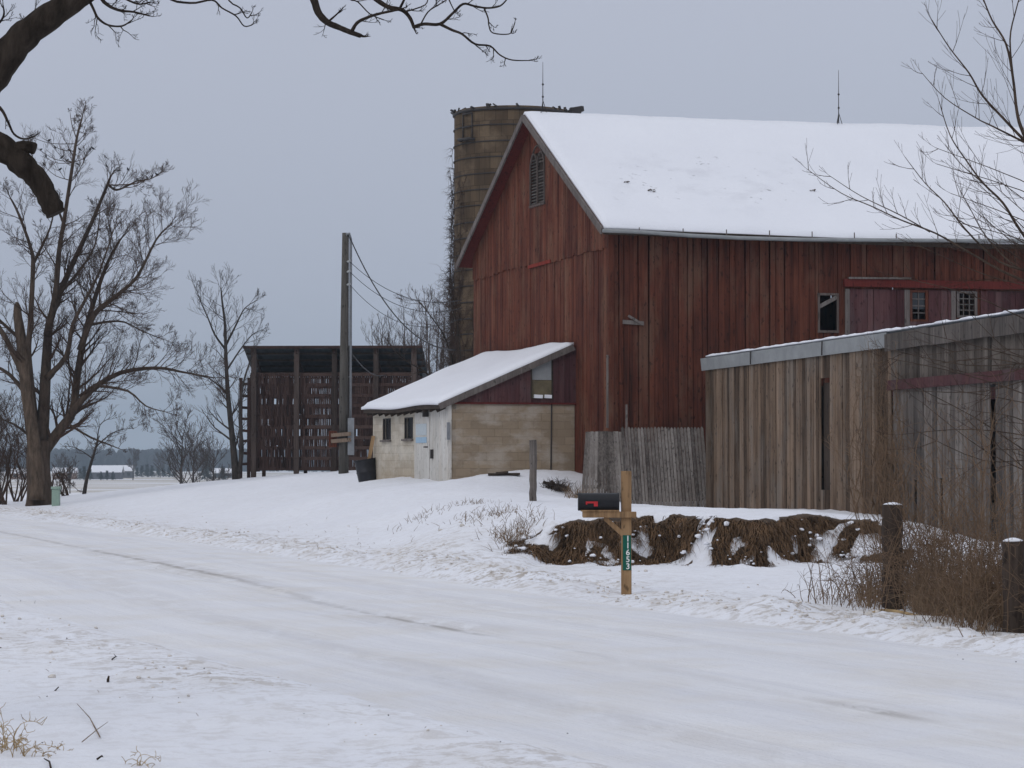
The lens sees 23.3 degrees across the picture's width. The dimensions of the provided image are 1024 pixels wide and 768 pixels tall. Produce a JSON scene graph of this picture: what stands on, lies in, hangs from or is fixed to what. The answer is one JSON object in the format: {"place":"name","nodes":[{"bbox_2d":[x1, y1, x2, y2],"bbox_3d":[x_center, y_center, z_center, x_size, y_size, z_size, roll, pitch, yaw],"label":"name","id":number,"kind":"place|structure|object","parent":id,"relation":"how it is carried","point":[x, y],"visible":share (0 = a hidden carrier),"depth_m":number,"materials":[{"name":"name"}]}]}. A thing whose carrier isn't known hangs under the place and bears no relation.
{"place":"outdoors","nodes":[
{"label":"outdoors","id":0,"kind":"place"},
{"bbox_2d":[11,468,26,478],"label":"house","id":1,"kind":"structure","parent":0,"point":[18,474],"depth_m":796.96,"materials":[{"name":"white"}]},
{"bbox_2d":[51,468,78,478],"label":"house","id":2,"kind":"structure","parent":0,"point":[76,470],"depth_m":787.00,"materials":[{"name":"white wood"}]},
{"bbox_2d":[91,465,124,478],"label":"house","id":3,"kind":"structure","parent":0,"point":[117,470],"depth_m":797.63,"materials":[{"name":"white wood"}]},
{"bbox_2d":[123,465,133,477],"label":"house","id":4,"kind":"structure","parent":0,"point":[128,473],"depth_m":856.96,"materials":[{"name":"white wood"}]},
{"bbox_2d":[214,468,231,477],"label":"house","id":5,"kind":"structure","parent":0,"point":[217,475],"depth_m":856.95,"materials":[{"name":"white wood"}]},
{"bbox_2d":[0,515,1023,767],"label":"road","id":6,"kind":"structure","parent":0,"point":[618,685],"depth_m":19.88,"materials":[{"name":"white snow"}]},
{"bbox_2d":[0,469,1023,767],"bbox_3d":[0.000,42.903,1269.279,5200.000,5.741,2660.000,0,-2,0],"label":"ground","id":7,"kind":"structure","parent":0,"point":[250,719],"depth_m":27.13,"materials":[{"name":"white snow"}]},
{"bbox_2d":[0,385,25,504],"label":"bush","id":8,"kind":"object","parent":7,"relation":"on","point":[3,501],"visible":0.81,"depth_m":91.86,"materials":[{"name":"brown plant"}]},
{"bbox_2d":[0,410,26,501],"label":"bush","id":9,"kind":"object","parent":7,"relation":"on","point":[23,487],"visible":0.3,"depth_m":95.99,"materials":[{"name":"brown plant"}]},
{"bbox_2d":[0,704,46,751],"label":"dry weed","id":10,"kind":"object","parent":7,"relation":"on","point":[14,741],"visible":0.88,"depth_m":13.49,"materials":[{"name":"plant"}]},
{"bbox_2d":[1,734,61,757],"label":"dry weed","id":11,"kind":"object","parent":7,"relation":"on","point":[24,751],"visible":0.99,"depth_m":13.28,"materials":[{"name":"plant"}]},
{"bbox_2d":[31,747,55,757],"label":"dry weed","id":12,"kind":"object","parent":7,"relation":"on","point":[43,753],"visible":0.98,"depth_m":13.28,"materials":[{"name":"plant"}]},
{"bbox_2d":[51,486,60,505],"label":"utility pedestal","id":13,"kind":"object","parent":7,"relation":"on","point":[55,495],"visible":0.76,"depth_m":83.80,"materials":[{"name":"green plastic"}]},
{"bbox_2d":[47,743,72,750],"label":"dry weed","id":14,"kind":"object","parent":7,"relation":"on","point":[57,747],"visible":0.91,"depth_m":13.49,"materials":[{"name":"plant"}]},
{"bbox_2d":[52,451,68,472],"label":"bare tree","id":15,"kind":"object","parent":7,"relation":"on","point":[59,461],"visible":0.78,"depth_m":699.80,"materials":[{"name":"grey plant"}]},
{"bbox_2d":[51,463,81,495],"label":"bush","id":16,"kind":"object","parent":7,"relation":"on","point":[63,482],"visible":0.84,"depth_m":97.76,"materials":[{"name":"plant"}]},
{"bbox_2d":[60,453,78,493],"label":"bare tree","id":17,"kind":"object","parent":7,"relation":"on","point":[69,476],"visible":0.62,"depth_m":329.58,"materials":[{"name":"grey plant"}]},
{"bbox_2d":[76,468,81,479],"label":"evergreen tree","id":18,"kind":"object","parent":7,"relation":"on","point":[78,476],"visible":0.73,"depth_m":769.04,"materials":[{"name":"grey plant"}]},
{"bbox_2d":[79,466,89,479],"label":"evergreen tree","id":19,"kind":"object","parent":7,"relation":"on","point":[83,472],"visible":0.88,"depth_m":759.06,"materials":[{"name":"grey plant"}]},
{"bbox_2d":[77,704,100,736],"bbox_3d":[-2.553,2.012,14.956,0.022,0.050,1.724,0,-2,-15],"label":"twig","id":20,"kind":"object","parent":7,"relation":"on","point":[91,721],"visible":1,"depth_m":14.71,"materials":[{"name":"brown wood"}]},
{"bbox_2d":[61,404,141,493],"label":"bare tree","id":21,"kind":"object","parent":7,"relation":"on","point":[84,491],"visible":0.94,"depth_m":96.88,"materials":[{"name":"brown plant"}]},
{"bbox_2d":[98,472,104,479],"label":"evergreen tree","id":22,"kind":"object","parent":7,"relation":"on","point":[101,476],"visible":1,"depth_m":759.15,"materials":[{"name":"grey plant"}]},
{"bbox_2d":[104,471,110,479],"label":"evergreen tree","id":23,"kind":"object","parent":7,"relation":"on","point":[107,476],"visible":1,"depth_m":759.19,"materials":[{"name":"grey plant"}]},
{"bbox_2d":[0,96,239,505],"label":"bare tree","id":24,"kind":"object","parent":7,"relation":"on","point":[42,440],"visible":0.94,"depth_m":87.80,"materials":[{"name":"brown plant"}]},
{"bbox_2d":[126,447,140,479],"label":"bare tree","id":25,"kind":"object","parent":7,"relation":"on","point":[135,458],"visible":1,"depth_m":759.47,"materials":[{"name":"grey plant"}]},
{"bbox_2d":[134,467,140,476],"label":"evergreen tree","id":26,"kind":"object","parent":7,"relation":"on","point":[136,472],"visible":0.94,"depth_m":899.11,"materials":[{"name":"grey plant"}]},
{"bbox_2d":[121,746,160,767],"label":"dry weed","id":27,"kind":"object","parent":7,"relation":"on","point":[139,762],"visible":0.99,"depth_m":12.92,"materials":[{"name":"plant"}]},
{"bbox_2d":[138,465,144,476],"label":"evergreen tree","id":28,"kind":"object","parent":7,"relation":"on","point":[142,470],"visible":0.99,"depth_m":903.93,"materials":[{"name":"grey plant"}]},
{"bbox_2d":[144,464,150,476],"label":"evergreen tree","id":29,"kind":"object","parent":7,"relation":"on","point":[146,470],"visible":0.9,"depth_m":908.90,"materials":[{"name":"grey plant"}]},
{"bbox_2d":[148,465,154,476],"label":"evergreen tree","id":30,"kind":"object","parent":7,"relation":"on","point":[152,469],"visible":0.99,"depth_m":899.08,"materials":[{"name":"grey plant"}]},
{"bbox_2d":[155,468,161,476],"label":"evergreen tree","id":31,"kind":"object","parent":7,"relation":"on","point":[158,472],"visible":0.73,"depth_m":904.08,"materials":[{"name":"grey plant"}]},
{"bbox_2d":[153,450,166,470],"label":"bare tree","id":32,"kind":"object","parent":7,"relation":"on","point":[162,454],"visible":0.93,"depth_m":879.52,"materials":[{"name":"grey plant"}]},
{"bbox_2d":[160,466,166,476],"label":"evergreen tree","id":33,"kind":"object","parent":7,"relation":"on","point":[162,472],"visible":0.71,"depth_m":909.03,"materials":[{"name":"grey plant"}]},
{"bbox_2d":[165,466,172,476],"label":"evergreen tree","id":34,"kind":"object","parent":7,"relation":"on","point":[169,471],"visible":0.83,"depth_m":898.96,"materials":[{"name":"grey plant"}]},
{"bbox_2d":[156,400,208,483],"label":"bare tree","id":35,"kind":"object","parent":7,"relation":"on","point":[180,469],"visible":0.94,"depth_m":189.77,"materials":[{"name":"grey plant"}]},
{"bbox_2d":[0,448,368,471],"bbox_3d":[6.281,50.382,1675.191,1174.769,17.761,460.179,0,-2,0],"label":"wood","id":36,"kind":"object","parent":7,"relation":"on","point":[120,457],"visible":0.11,"depth_m":1476.44,"materials":[{"name":"plant"}]},
{"bbox_2d":[172,408,212,482],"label":"bare tree","id":37,"kind":"object","parent":7,"relation":"on","point":[193,455],"visible":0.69,"depth_m":195.85,"materials":[{"name":"grey plant"}]},
{"bbox_2d":[197,454,215,480],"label":"evergreen tree","id":38,"kind":"object","parent":7,"relation":"on","point":[203,475],"visible":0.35,"depth_m":698.43,"materials":[{"name":"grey plant"}]},
{"bbox_2d":[193,430,231,480],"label":"bare tree","id":39,"kind":"object","parent":7,"relation":"on","point":[213,460],"visible":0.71,"depth_m":219.81,"materials":[{"name":"grey plant"}]},
{"bbox_2d":[219,466,227,479],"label":"evergreen tree","id":40,"kind":"object","parent":7,"relation":"on","point":[223,473],"visible":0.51,"depth_m":719.10,"materials":[{"name":"grey plant"}]},
{"bbox_2d":[187,262,270,479],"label":"bare tree","id":41,"kind":"object","parent":7,"relation":"on","point":[236,465],"visible":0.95,"depth_m":94.91,"materials":[{"name":"grey plant"}]},
{"bbox_2d":[0,0,538,218],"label":"overhanging tree","id":42,"kind":"object","parent":7,"relation":"on","point":[20,39],"visible":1,"depth_m":14.02,"materials":[{"name":"brown plant"}]},
{"bbox_2d":[21,480,599,751],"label":"snow grass","id":43,"kind":"structure","parent":7,"relation":"on","point":[521,532],"depth_m":40.13,"materials":[{"name":"brown plant"}]},
{"bbox_2d":[239,345,427,477],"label":"corn crib","id":44,"kind":"object","parent":7,"relation":"on","point":[287,378],"visible":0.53,"depth_m":97.91,"materials":[{"name":"brown wood"}]},
{"bbox_2d":[329,233,353,473],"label":"utility pole","id":45,"kind":"object","parent":7,"relation":"on","point":[345,435],"visible":0.97,"depth_m":79.96,"materials":[{"name":"grey wood"}]},
{"bbox_2d":[352,353,386,375],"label":"cable","id":46,"kind":"object","parent":45,"relation":"attached to","point":[366,369],"visible":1,"depth_m":86.75,"materials":[{"name":"grey rubber"}]},
{"bbox_2d":[350,237,454,350],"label":"cable","id":47,"kind":"object","parent":45,"relation":"attached to","point":[389,307],"visible":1,"depth_m":76.01,"materials":[{"name":"black rubber"}]},
{"bbox_2d":[350,262,460,302],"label":"cable","id":48,"kind":"object","parent":45,"relation":"attached to","point":[404,296],"visible":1,"depth_m":75.95,"materials":[{"name":"black rubber"}]},
{"bbox_2d":[350,272,460,311],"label":"cable","id":49,"kind":"object","parent":45,"relation":"attached to","point":[402,306],"visible":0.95,"depth_m":76.01,"materials":[{"name":"black rubber"}]},
{"bbox_2d":[350,285,461,326],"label":"cable","id":50,"kind":"object","parent":45,"relation":"attached to","point":[404,323],"visible":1,"depth_m":75.71,"materials":[{"name":"black rubber"}]},
{"bbox_2d":[353,458,375,481],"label":"barrel","id":51,"kind":"object","parent":7,"relation":"on","point":[365,469],"visible":0.76,"depth_m":70.71,"materials":[{"name":"metal"}]},
{"bbox_2d":[367,436,374,458],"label":"plank","id":52,"kind":"object","parent":51,"relation":"in","point":[371,446],"visible":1,"depth_m":70.89,"materials":[{"name":"brown wood"}]},
{"bbox_2d":[361,307,403,381],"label":"bare tree","id":53,"kind":"object","parent":7,"relation":"on","point":[377,333],"visible":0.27,"depth_m":117.49,"materials":[{"name":"brown plant"}]},
{"bbox_2d":[389,282,433,363],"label":"bare tree","id":54,"kind":"object","parent":7,"relation":"on","point":[411,335],"visible":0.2,"depth_m":115.98,"materials":[{"name":"brown plant"}]},
{"bbox_2d":[383,284,473,375],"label":"bare tree","id":55,"kind":"object","parent":7,"relation":"on","point":[440,353],"visible":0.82,"depth_m":81.95,"materials":[{"name":"grey plant"}]},
{"bbox_2d":[415,286,450,411],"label":"bare tree","id":56,"kind":"object","parent":7,"relation":"on","point":[434,338],"visible":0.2,"depth_m":111.82,"materials":[{"name":"brown plant"}]},
{"bbox_2d":[361,342,575,480],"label":"milk house","id":57,"kind":"structure","parent":7,"relation":"on","point":[487,414],"depth_m":64.85,"materials":[{"name":"concrete"}]},
{"bbox_2d":[380,418,390,441],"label":"window","id":58,"kind":"structure","parent":57,"relation":"in","point":[388,420],"depth_m":70.02,"materials":[{"name":"glass"}]},
{"bbox_2d":[401,417,412,440],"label":"window","id":59,"kind":"structure","parent":57,"relation":"in","point":[410,419],"depth_m":67.94,"materials":[{"name":"glass"}]},
{"bbox_2d":[414,412,429,478],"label":"door","id":60,"kind":"structure","parent":57,"relation":"in","point":[421,424],"depth_m":66.45,"materials":[{"name":"wood"}]},
{"bbox_2d":[531,360,552,398],"bbox_3d":[0.772,-0.152,64.817,0.607,1.087,0.075,0,-2,-14],"label":"window","id":61,"kind":"structure","parent":57,"relation":"in","point":[542,375],"depth_m":64.83,"materials":[{"name":"beige glass"}]},
{"bbox_2d":[488,471,519,475],"bbox_3d":[-0.201,2.244,62.410,0.806,0.113,0.300,0,-2,0],"label":"plank","id":62,"kind":"object","parent":7,"relation":"on","point":[500,473],"visible":1,"depth_m":62.36,"materials":[{"name":"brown wood"}]},
{"bbox_2d":[0,507,1023,741],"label":"snow clods","id":63,"kind":"object","parent":7,"relation":"on","point":[870,614],"visible":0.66,"depth_m":27.66,"materials":[{"name":"white snow"}]},
{"bbox_2d":[450,103,583,363],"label":"silo","id":64,"kind":"object","parent":7,"relation":"on","point":[483,135],"visible":0.16,"depth_m":86.69,"materials":[{"name":"concrete"}]},
{"bbox_2d":[430,148,473,371],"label":"vine","id":65,"kind":"object","parent":64,"relation":"attached to","point":[450,280],"visible":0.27,"depth_m":87.53,"materials":[{"name":"brown plant"}]},
{"bbox_2d":[529,440,536,500],"bbox_3d":[0.442,2.007,51.961,0.174,1.683,0.171,0,-2,0],"label":"fence post","id":66,"kind":"object","parent":7,"relation":"on","point":[533,469],"visible":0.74,"depth_m":51.91,"materials":[{"name":"grey wood"}]},
{"bbox_2d":[539,476,577,491],"bbox_3d":[1.096,2.472,61.585,1.068,0.402,0.919,-1,-2,21],"label":"weed clump","id":67,"kind":"object","parent":7,"relation":"on","point":[556,487],"visible":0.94,"depth_m":61.43,"materials":[{"name":"brown plant"}]},
{"bbox_2d":[581,431,623,500],"bbox_3d":[2.220,2.032,61.692,1.160,1.739,0.920,0,-2,-7],"label":"picket panel","id":68,"kind":"object","parent":7,"relation":"on","point":[603,451],"visible":0.7,"depth_m":61.74,"materials":[{"name":"grey wood"}]},
{"bbox_2d":[575,471,635,594],"bbox_3d":[1.130,1.863,29.955,0.733,1.626,0.242,0,-2,0],"label":"mailbox","id":69,"kind":"object","parent":7,"relation":"on","point":[605,506],"visible":0.99,"depth_m":29.88,"materials":[{"name":"brown wood"}]},
{"bbox_2d":[575,492,580,510],"bbox_3d":[0.797,1.418,29.970,0.066,0.217,0.222,0,-2,0],"label":"door","id":70,"kind":"structure","parent":69,"relation":"in","point":[579,493],"depth_m":29.86,"materials":[{"name":"black metal"}]},
{"bbox_2d":[625,404,627,470],"bbox_3d":[2.822,1.314,61.189,0.054,1.636,0.678,0,-2,3],"label":"stake","id":71,"kind":"object","parent":7,"relation":"on","point":[626,437],"visible":1,"depth_m":61.15,"materials":[{"name":"wood"}]},
{"bbox_2d":[621,427,705,506],"bbox_3d":[3.814,2.116,61.746,2.088,2.127,0.925,0,-2,-7],"label":"picket panel","id":72,"kind":"object","parent":7,"relation":"on","point":[671,466],"visible":0.84,"depth_m":61.78,"materials":[{"name":"grey wood"}]},
{"bbox_2d":[501,514,944,566],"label":"bank grass","id":73,"kind":"structure","parent":7,"relation":"on","point":[778,530],"depth_m":37.80,"materials":[{"name":"brown plant"}]},
{"bbox_2d":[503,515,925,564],"bbox_3d":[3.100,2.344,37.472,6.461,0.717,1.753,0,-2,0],"label":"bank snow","id":74,"kind":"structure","parent":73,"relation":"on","point":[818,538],"depth_m":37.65,"materials":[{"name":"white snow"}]},
{"bbox_2d":[455,70,1023,501],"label":"barn","id":75,"kind":"structure","parent":7,"relation":"on","point":[645,264],"depth_m":64.89,"materials":[{"name":"red wood"}]},
{"bbox_2d":[529,145,545,207],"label":"gable window","id":76,"kind":"structure","parent":75,"relation":"in","point":[538,159],"depth_m":67.98,"materials":[{"name":"grey wood"}]},
{"bbox_2d":[817,293,838,332],"bbox_3d":[8.141,-1.831,63.926,0.577,1.021,0.050,0,-2,-14],"label":"window","id":77,"kind":"structure","parent":75,"relation":"in","point":[836,295],"depth_m":63.92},
{"bbox_2d":[845,289,955,395],"bbox_3d":[10.074,0.437,64.313,3.071,5.765,0.055,0,-2,-14],"label":"sliding door","id":78,"kind":"structure","parent":75,"relation":"in","point":[876,308],"depth_m":64.28,"materials":[{"name":"red wood"}]},
{"bbox_2d":[910,290,927,321],"bbox_3d":[10.570,-2.030,64.550,0.513,0.823,0.095,0,-2,-14],"label":"window","id":79,"kind":"structure","parent":75,"relation":"in","point":[918,298],"depth_m":64.57,"materials":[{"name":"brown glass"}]},
{"bbox_2d":[956,291,976,317],"bbox_3d":[11.880,-2.079,64.868,0.574,0.695,0.077,0,-2,-14],"label":"window","id":80,"kind":"structure","parent":75,"relation":"in","point":[958,310],"depth_m":64.85,"materials":[{"name":"grey wood"}]},
{"bbox_2d":[980,291,1023,398],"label":"door panel","id":81,"kind":"structure","parent":75,"relation":"in","point":[1003,299],"depth_m":65.07,"materials":[{"name":"red wood"}]},
{"bbox_2d":[801,529,815,603],"bbox_3d":[3.306,2.026,27.448,0.168,0.859,0.180,-2,-2,42],"label":"tall weed","id":82,"kind":"object","parent":7,"relation":"on","point":[809,569],"visible":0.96,"depth_m":27.43,"materials":[{"name":"brown plant"}]},
{"bbox_2d":[808,552,815,601],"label":"tall weed","id":83,"kind":"object","parent":7,"relation":"on","point":[810,579],"visible":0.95,"depth_m":27.35,"materials":[{"name":"brown plant"}]},
{"bbox_2d":[808,516,827,603],"bbox_3d":[3.335,1.947,27.151,0.233,1.011,0.098,1,-2,-31],"label":"tall weed","id":84,"kind":"object","parent":7,"relation":"on","point":[819,567],"visible":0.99,"depth_m":27.16,"materials":[{"name":"brown plant"}]},
{"bbox_2d":[822,533,833,603],"bbox_3d":[3.468,2.046,27.278,0.139,0.824,0.104,1,-2,-25],"label":"tall weed","id":85,"kind":"object","parent":7,"relation":"on","point":[828,572],"visible":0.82,"depth_m":27.27,"materials":[{"name":"brown plant"}]},
{"bbox_2d":[827,553,841,606],"bbox_3d":[3.503,2.133,26.927,0.164,0.647,0.071,0,-2,0],"label":"tall weed","id":86,"kind":"object","parent":7,"relation":"on","point":[836,582],"visible":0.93,"depth_m":26.94,"materials":[{"name":"brown plant"}]},
{"bbox_2d":[700,309,1023,541],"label":"board shed","id":87,"kind":"structure","parent":7,"relation":"on","point":[766,447],"depth_m":52.22,"materials":[{"name":"grey wood"}]},
{"bbox_2d":[839,324,914,521],"bbox_3d":[7.567,0.771,50.065,1.510,4.042,3.463,0,-2,-8],"label":"vine","id":88,"kind":"object","parent":87,"relation":"attached to","point":[882,453],"visible":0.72,"depth_m":49.85,"materials":[{"name":"brown plant"}]},
{"bbox_2d":[881,502,903,609],"bbox_3d":[4.072,2.034,26.548,0.240,1.538,0.242,0,-2,0],"label":"fence post","id":89,"kind":"object","parent":7,"relation":"on","point":[887,515],"visible":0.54,"depth_m":26.47,"materials":[{"name":"brown wood"}]},
{"bbox_2d":[781,356,1023,636],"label":"thicket","id":90,"kind":"object","parent":7,"relation":"on","point":[973,558],"visible":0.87,"depth_m":24.76,"materials":[{"name":"brown plant"}]},
{"bbox_2d":[793,0,1023,509],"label":"leaning tree","id":91,"kind":"object","parent":7,"relation":"on","point":[1020,139],"visible":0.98,"depth_m":27.15,"materials":[{"name":"brown plant"}]},
{"bbox_2d":[872,572,996,614],"bbox_3d":[4.192,2.104,24.777,1.476,0.545,0.270,-2,-2,40],"label":"fallen branch","id":92,"kind":"object","parent":7,"relation":"on","point":[896,611],"visible":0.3,"depth_m":25.14,"materials":[{"name":"wood"}]},
{"bbox_2d":[1001,538,1023,632],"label":"fence post","id":93,"kind":"object","parent":7,"relation":"on","point":[1015,620],"visible":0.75,"depth_m":22.47,"materials":[{"name":"brown wood"}]},
{"bbox_2d":[0,0,1023,452],"label":"sky","id":94,"kind":"structure","parent":0,"point":[298,139],"materials":[{"name":"grey"}]}
]}

